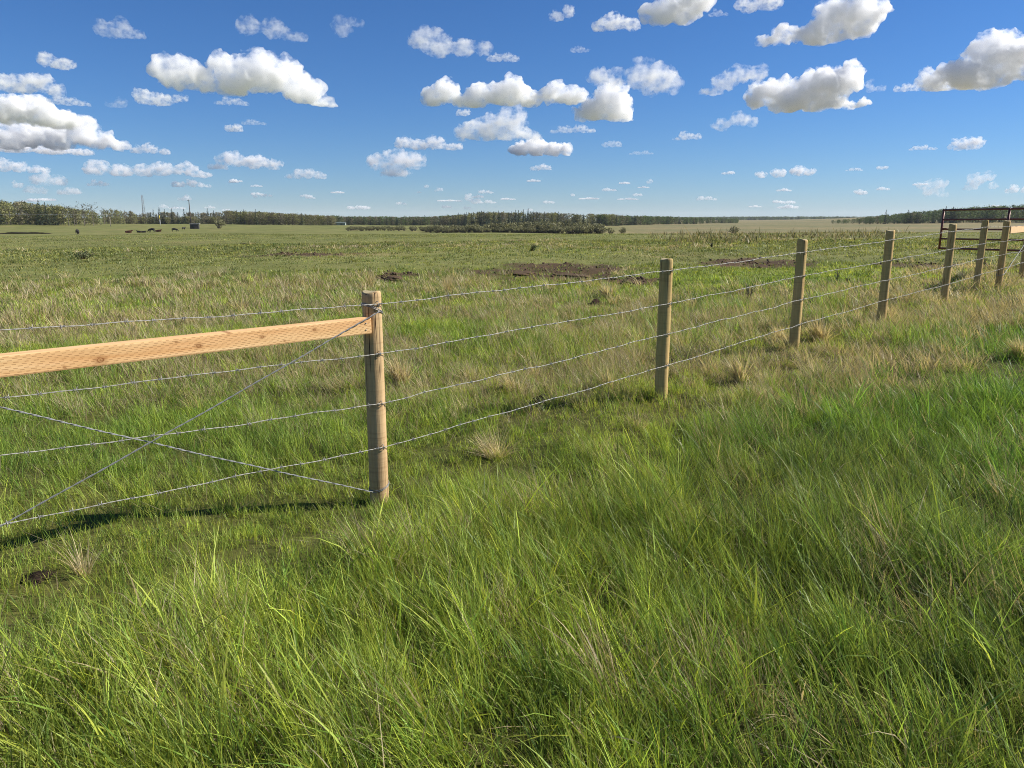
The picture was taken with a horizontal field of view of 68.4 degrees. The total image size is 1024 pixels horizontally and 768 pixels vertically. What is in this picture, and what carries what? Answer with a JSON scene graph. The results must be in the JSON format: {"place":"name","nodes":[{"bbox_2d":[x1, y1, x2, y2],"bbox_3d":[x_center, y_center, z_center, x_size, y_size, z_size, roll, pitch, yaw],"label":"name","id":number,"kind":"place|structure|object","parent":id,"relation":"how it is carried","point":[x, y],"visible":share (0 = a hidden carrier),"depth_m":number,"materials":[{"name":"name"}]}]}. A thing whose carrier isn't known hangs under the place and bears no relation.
{"place":"outdoors","nodes":[
{"label":"outdoors","id":0,"kind":"place"},
{"bbox_2d":[0,213,1023,767],"bbox_3d":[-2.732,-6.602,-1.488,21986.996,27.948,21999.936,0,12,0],"label":"ground","id":1,"kind":"structure","parent":0,"point":[660,229],"depth_m":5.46,"materials":[{"name":"green plant"}]},
{"bbox_2d":[0,232,50,233],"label":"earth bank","id":2,"kind":"structure","parent":1,"relation":"on","point":[25,233],"depth_m":232.52,"materials":[{"name":"soil"}]},
{"bbox_2d":[20,570,55,585],"bbox_3d":[-2.271,0.923,3.604,0.143,0.034,0.164,0,12,0],"label":"burrow mouth","id":3,"kind":"object","parent":1,"relation":"on","point":[35,576],"visible":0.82,"depth_m":3.59},
{"bbox_2d":[34,200,47,224],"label":"spruce tree","id":4,"kind":"object","parent":1,"relation":"on","point":[41,222],"visible":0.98,"depth_m":387.56,"materials":[{"name":"green plant"}]},
{"bbox_2d":[42,202,54,224],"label":"spruce tree","id":5,"kind":"object","parent":1,"relation":"on","point":[45,215],"visible":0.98,"depth_m":390.64,"materials":[{"name":"green plant"}]},
{"bbox_2d":[0,200,99,224],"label":"woodland","id":6,"kind":"object","parent":1,"relation":"on","point":[27,214],"visible":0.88,"depth_m":399.84,"materials":[{"name":"green plant"}]},
{"bbox_2d":[50,204,57,224],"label":"spruce tree","id":7,"kind":"object","parent":1,"relation":"on","point":[53,217],"visible":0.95,"depth_m":393.19,"materials":[{"name":"green plant"}]},
{"bbox_2d":[61,204,70,223],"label":"poplar tree","id":8,"kind":"object","parent":1,"relation":"on","point":[67,212],"visible":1,"depth_m":384.49,"materials":[{"name":"green plant"}]},
{"bbox_2d":[35,530,108,577],"bbox_3d":[-2.053,0.808,3.616,0.320,0.260,0.342,7,14,27],"label":"grass tussock","id":9,"kind":"object","parent":1,"relation":"on","point":[79,570],"depth_m":3.61,"materials":[{"name":"plant"}]},
{"bbox_2d":[66,206,77,225],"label":"poplar tree","id":10,"kind":"object","parent":1,"relation":"on","point":[73,213],"visible":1,"depth_m":385.82,"materials":[{"name":"green plant"}]},
{"bbox_2d":[69,249,96,258],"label":"shrub","id":11,"kind":"object","parent":1,"relation":"on","point":[84,254],"visible":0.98,"depth_m":34.56,"materials":[{"name":"green plant"}]},
{"bbox_2d":[75,201,90,225],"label":"poplar tree","id":12,"kind":"object","parent":1,"relation":"on","point":[83,211],"visible":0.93,"depth_m":387.97,"materials":[{"name":"green plant"}]},
{"bbox_2d":[100,208,138,223],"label":"woodland","id":13,"kind":"object","parent":1,"relation":"on","point":[115,217],"visible":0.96,"depth_m":489.30,"materials":[{"name":"green plant"}]},
{"bbox_2d":[169,209,175,223],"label":"spruce tree","id":14,"kind":"object","parent":1,"relation":"on","point":[172,218],"visible":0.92,"depth_m":534.31,"materials":[{"name":"green plant"}]},
{"bbox_2d":[136,212,226,223],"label":"woodland","id":15,"kind":"object","parent":1,"relation":"on","point":[148,218],"visible":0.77,"depth_m":539.58,"materials":[{"name":"green plant"}]},
{"bbox_2d":[182,209,187,223],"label":"spruce tree","id":16,"kind":"object","parent":1,"relation":"on","point":[184,222],"visible":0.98,"depth_m":530.38,"materials":[{"name":"green plant"}]},
{"bbox_2d":[190,224,199,228],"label":"pump hut","id":17,"kind":"object","parent":1,"relation":"on","point":[194,226],"visible":0.73,"depth_m":335.35,"materials":[{"name":"metal"}]},
{"bbox_2d":[214,219,225,227],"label":"willow bush","id":18,"kind":"object","parent":1,"relation":"on","point":[219,222],"visible":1,"depth_m":346.62,"materials":[{"name":"green plant"}]},
{"bbox_2d":[223,293,252,313],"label":"grass tussock","id":19,"kind":"object","parent":1,"relation":"on","point":[234,303],"depth_m":13.88,"materials":[{"name":"beige plant"}]},
{"bbox_2d":[253,209,258,224],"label":"spruce tree","id":20,"kind":"object","parent":1,"relation":"on","point":[256,223],"visible":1,"depth_m":517.09,"materials":[{"name":"green plant"}]},
{"bbox_2d":[220,210,336,224],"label":"woodland","id":21,"kind":"object","parent":1,"relation":"on","point":[269,218],"visible":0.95,"depth_m":530.01,"materials":[{"name":"green plant"}]},
{"bbox_2d":[329,222,345,224],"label":"pale barn","id":22,"kind":"structure","parent":1,"relation":"on","point":[340,223],"depth_m":569.28,"materials":[{"name":"white"}]},
{"bbox_2d":[358,269,378,286],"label":"grass tussock","id":23,"kind":"object","parent":1,"relation":"on","point":[368,279],"depth_m":18.49,"materials":[{"name":"beige plant"}]},
{"bbox_2d":[362,290,388,504],"bbox_3d":[-0.826,0.215,4.589,0.118,1.565,0.118,0,12,0],"label":"fence post","id":24,"kind":"object","parent":1,"relation":"on","point":[376,413],"visible":0.89,"depth_m":4.52,"materials":[{"name":"wood"}]},
{"bbox_2d":[0,317,371,377],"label":"brace rail","id":25,"kind":"object","parent":24,"relation":"attached to","point":[49,360],"visible":0.99,"depth_m":3.60,"materials":[{"name":"wood"}]},
{"bbox_2d":[0,303,382,526],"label":"brace wire","id":26,"kind":"object","parent":24,"relation":"attached to","point":[192,418],"visible":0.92,"depth_m":3.73,"materials":[{"name":"silver metal"}]},
{"bbox_2d":[0,407,388,492],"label":"brace wire","id":27,"kind":"object","parent":24,"relation":"attached to","point":[371,491],"visible":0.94,"depth_m":3.77,"materials":[{"name":"silver metal"}]},
{"bbox_2d":[1,239,1020,399],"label":"barbed wire","id":28,"kind":"object","parent":24,"relation":"attached to","point":[236,370],"visible":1,"depth_m":4.57,"materials":[{"name":"grey metal"}]},
{"bbox_2d":[2,225,1020,330],"bbox_3d":[4.296,-1.711,9.230,19.143,0.380,0.287,-12,17,-44],"label":"barbed wire","id":29,"kind":"object","parent":24,"relation":"attached to","point":[280,311],"visible":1,"depth_m":4.55,"materials":[{"name":"grey metal"}]},
{"bbox_2d":[0,251,1022,455],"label":"barbed wire","id":30,"kind":"object","parent":24,"relation":"attached to","point":[202,429],"visible":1,"depth_m":4.69,"materials":[{"name":"grey metal"}]},
{"bbox_2d":[1,262,1023,526],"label":"barbed wire","id":31,"kind":"object","parent":24,"relation":"attached to","point":[429,434],"visible":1,"depth_m":4.66,"materials":[{"name":"silver metal"}]},
{"bbox_2d":[384,276,403,280],"bbox_3d":[-3.168,-2.827,20.112,0.580,0.117,0.566,0,12,0],"label":"soil mound","id":32,"kind":"object","parent":1,"relation":"on","point":[390,278],"visible":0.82,"depth_m":19.95,"materials":[{"name":"brown soil"}]},
{"bbox_2d":[331,214,463,225],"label":"woodland","id":33,"kind":"object","parent":1,"relation":"on","point":[386,220],"visible":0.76,"depth_m":685.72,"materials":[{"name":"green plant"}]},
{"bbox_2d":[383,347,430,387],"bbox_3d":[-1.135,-0.183,7.611,0.667,0.445,0.632,0,12,0],"label":"grass tussock","id":34,"kind":"object","parent":1,"relation":"on","point":[397,369],"depth_m":7.57,"materials":[{"name":"beige plant"}]},
{"bbox_2d":[436,275,457,291],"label":"grass tussock","id":35,"kind":"object","parent":1,"relation":"on","point":[447,283],"depth_m":17.40,"materials":[{"name":"beige plant"}]},
{"bbox_2d":[349,220,607,233],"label":"willow thicket","id":36,"kind":"object","parent":1,"relation":"on","point":[557,227],"visible":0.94,"depth_m":322.61,"materials":[{"name":"green plant"}]},
{"bbox_2d":[462,424,520,463],"bbox_3d":[-0.115,0.445,5.481,0.615,0.333,0.584,0,12,0],"label":"grass tussock","id":37,"kind":"object","parent":1,"relation":"on","point":[486,447],"depth_m":5.50,"materials":[{"name":"beige plant"}]},
{"bbox_2d":[483,364,537,394],"bbox_3d":[0.027,-0.030,7.031,0.661,0.361,0.594,0,12,0],"label":"grass tussock","id":38,"kind":"object","parent":1,"relation":"on","point":[506,382],"depth_m":7.00,"materials":[{"name":"beige plant"}]},
{"bbox_2d":[0,285,1023,767],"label":"tall grass","id":39,"kind":"structure","parent":1,"relation":"on","point":[172,649],"depth_m":2.98,"materials":[{"name":"green plant"}]},
{"bbox_2d":[503,271,536,275],"bbox_3d":[0.245,-3.265,22.259,1.046,0.136,1.193,0,12,0],"label":"soil mound","id":40,"kind":"object","parent":1,"relation":"on","point":[524,273],"visible":0.61,"depth_m":21.98,"materials":[{"name":"brown soil"}]},
{"bbox_2d":[439,211,619,225],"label":"woodland","id":41,"kind":"object","parent":1,"relation":"on","point":[554,217],"visible":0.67,"depth_m":639.78,"materials":[{"name":"green plant"}]},
{"bbox_2d":[529,244,536,250],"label":"leafy weed","id":42,"kind":"object","parent":1,"relation":"on","point":[533,246],"visible":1,"depth_m":37.63,"materials":[{"name":"green plant"}]},
{"bbox_2d":[532,394,550,403],"bbox_3d":[0.263,0.135,6.665,0.186,0.075,0.226,0,12,0],"label":"soil mound","id":43,"kind":"object","parent":1,"relation":"on","point":[538,399],"visible":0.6,"depth_m":6.62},
{"bbox_2d":[555,273,588,278],"bbox_3d":[1.607,-3.056,21.310,1.270,0.128,1.094,0,12,0],"label":"soil mound","id":44,"kind":"object","parent":1,"relation":"on","point":[574,275],"visible":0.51,"depth_m":21.03,"materials":[{"name":"brown soil"}]},
{"bbox_2d":[588,298,599,306],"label":"mole hill","id":45,"kind":"structure","parent":1,"relation":"on","point":[595,301],"depth_m":13.41,"materials":[{"name":"soil"}]},
{"bbox_2d":[594,279,625,297],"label":"grass tussock","id":46,"kind":"object","parent":1,"relation":"on","point":[605,289],"depth_m":15.19,"materials":[{"name":"beige plant"}]},
{"bbox_2d":[591,365,630,388],"bbox_3d":[0.887,-0.071,6.916,0.461,0.271,0.444,0,12,0],"label":"grass tussock","id":47,"kind":"object","parent":1,"relation":"on","point":[603,376],"depth_m":6.91,"materials":[{"name":"beige plant"}]},
{"bbox_2d":[618,227,625,232],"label":"willow bush","id":48,"kind":"object","parent":1,"relation":"on","point":[622,230],"visible":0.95,"depth_m":308.14,"materials":[{"name":"green plant"}]},
{"bbox_2d":[243,251,1018,284],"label":"soil clods","id":49,"kind":"object","parent":1,"relation":"on","point":[607,277],"visible":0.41,"depth_m":22.20,"materials":[{"name":"brown soil"}]},
{"bbox_2d":[622,280,643,283],"bbox_3d":[2.981,-2.471,18.323,0.809,0.103,0.702,0,12,0],"label":"soil mound","id":50,"kind":"object","parent":1,"relation":"on","point":[631,281],"visible":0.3,"depth_m":18.21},
{"bbox_2d":[654,258,672,400],"bbox_3d":[1.307,-0.342,6.518,0.115,1.476,0.116,0,12,0],"label":"fence post","id":51,"kind":"object","parent":1,"relation":"on","point":[664,321],"visible":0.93,"depth_m":6.44,"materials":[{"name":"wood"}]},
{"bbox_2d":[596,213,738,225],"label":"woodland","id":52,"kind":"object","parent":1,"relation":"on","point":[636,220],"visible":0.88,"depth_m":798.61,"materials":[{"name":"green plant"}]},
{"bbox_2d":[728,225,739,232],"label":"willow bush","id":53,"kind":"object","parent":1,"relation":"on","point":[732,229],"visible":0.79,"depth_m":235.08,"materials":[{"name":"green plant"}]},
{"bbox_2d":[713,350,768,382],"bbox_3d":[2.172,-0.165,7.030,0.638,0.356,0.444,7,14,30],"label":"grass tussock","id":54,"kind":"object","parent":1,"relation":"on","point":[736,373],"depth_m":7.05,"materials":[{"name":"beige plant"}]},
{"bbox_2d":[680,216,854,219],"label":"woodland","id":55,"kind":"object","parent":1,"relation":"on","point":[771,218],"visible":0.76,"depth_m":2463.53,"materials":[{"name":"green plant"}]},
{"bbox_2d":[768,319,789,342],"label":"grass tussock","id":56,"kind":"object","parent":1,"relation":"on","point":[778,332],"depth_m":8.89,"materials":[{"name":"beige plant"}]},
{"bbox_2d":[646,224,919,244],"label":"tall weeds","id":57,"kind":"object","parent":1,"relation":"on","point":[744,237],"visible":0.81,"depth_m":60.36,"materials":[{"name":"green plant"}]},
{"bbox_2d":[788,239,807,349],"bbox_3d":[3.141,-0.855,8.290,0.114,1.459,0.113,0,12,0],"label":"fence post","id":58,"kind":"object","parent":1,"relation":"on","point":[798,293],"visible":0.9,"depth_m":8.22,"materials":[{"name":"wood"}]},
{"bbox_2d":[803,316,843,341],"bbox_3d":[3.696,-0.654,8.979,0.618,0.399,0.576,0,12,0],"label":"grass tussock","id":59,"kind":"object","parent":1,"relation":"on","point":[821,333],"depth_m":8.99,"materials":[{"name":"beige plant"}]},
{"bbox_2d":[867,301,902,320],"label":"grass tussock","id":60,"kind":"object","parent":1,"relation":"on","point":[894,312],"depth_m":10.04,"materials":[{"name":"beige plant"}]},
{"bbox_2d":[882,210,887,223],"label":"spruce tree","id":61,"kind":"object","parent":1,"relation":"on","point":[885,219],"visible":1,"depth_m":728.98,"materials":[{"name":"green plant"}]},
{"bbox_2d":[877,230,894,324],"bbox_3d":[4.851,-1.248,9.807,0.113,1.482,0.113,0,12,0],"label":"fence post","id":62,"kind":"object","parent":1,"relation":"on","point":[886,269],"visible":0.88,"depth_m":9.73,"materials":[{"name":"wood"}]},
{"bbox_2d":[898,633,944,664],"bbox_3d":[1.583,1.058,2.918,0.234,0.122,0.224,8,15,33],"label":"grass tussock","id":63,"kind":"object","parent":1,"relation":"on","point":[928,653],"depth_m":2.91,"materials":[{"name":"green plant"}]},
{"bbox_2d":[831,204,1023,223],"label":"woodland","id":64,"kind":"object","parent":1,"relation":"on","point":[934,216],"visible":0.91,"depth_m":714.93,"materials":[{"name":"green plant"}]},
{"bbox_2d":[941,224,956,301],"bbox_3d":[6.737,-1.734,11.650,0.113,1.461,0.113,0,12,0],"label":"fence post","id":65,"kind":"object","parent":1,"relation":"on","point":[948,262],"visible":0.84,"depth_m":11.58,"materials":[{"name":"wood"}]},
{"bbox_2d":[972,220,988,290],"bbox_3d":[8.411,-2.187,13.544,0.115,1.497,0.115,1,11,0],"label":"fence post","id":66,"kind":"object","parent":1,"relation":"on","point":[981,251],"visible":0.84,"depth_m":13.48,"materials":[{"name":"wood"}]},
{"bbox_2d":[938,208,1023,251],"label":"pipe gate","id":67,"kind":"structure","parent":1,"relation":"on","point":[1008,218],"depth_m":24.34,"materials":[{"name":"brown metal"}]},
{"bbox_2d":[995,221,1010,286],"bbox_3d":[9.025,-2.265,13.877,0.120,1.461,0.120,0,12,0],"label":"fence post","id":68,"kind":"object","parent":1,"relation":"on","point":[1003,247],"visible":0.91,"depth_m":13.80,"materials":[{"name":"wood"}]},
{"bbox_2d":[1009,226,1023,233],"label":"brace rail","id":69,"kind":"object","parent":68,"relation":"attached to","point":[1017,229],"visible":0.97,"depth_m":14.28,"materials":[{"name":"brown wood"}]},
{"bbox_2d":[997,333,1023,359],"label":"grass tussock","id":70,"kind":"object","parent":1,"relation":"on","point":[1021,348],"depth_m":7.76,"materials":[{"name":"beige plant"}]},
{"bbox_2d":[1018,240,1023,276],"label":"fence post","id":71,"kind":"object","parent":1,"relation":"on","point":[1021,269],"visible":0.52,"depth_m":16.09,"materials":[{"name":"wood"}]},
{"bbox_2d":[0,0,1023,218],"label":"sky","id":72,"kind":"structure","parent":0,"point":[396,108],"materials":[{"name":"blue"}]},
{"bbox_2d":[746,281,754,299],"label":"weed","id":73,"kind":"object","parent":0,"point":[748,289],"visible":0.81,"depth_m":13.53,"materials":[{"name":"green plant"}]},
{"bbox_2d":[697,216,875,219],"bbox_3d":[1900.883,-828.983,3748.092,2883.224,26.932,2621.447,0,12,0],"label":"hills","id":74,"kind":"structure","parent":0,"point":[803,216],"depth_m":3234.01,"materials":[{"name":"green plant"}]}
]}

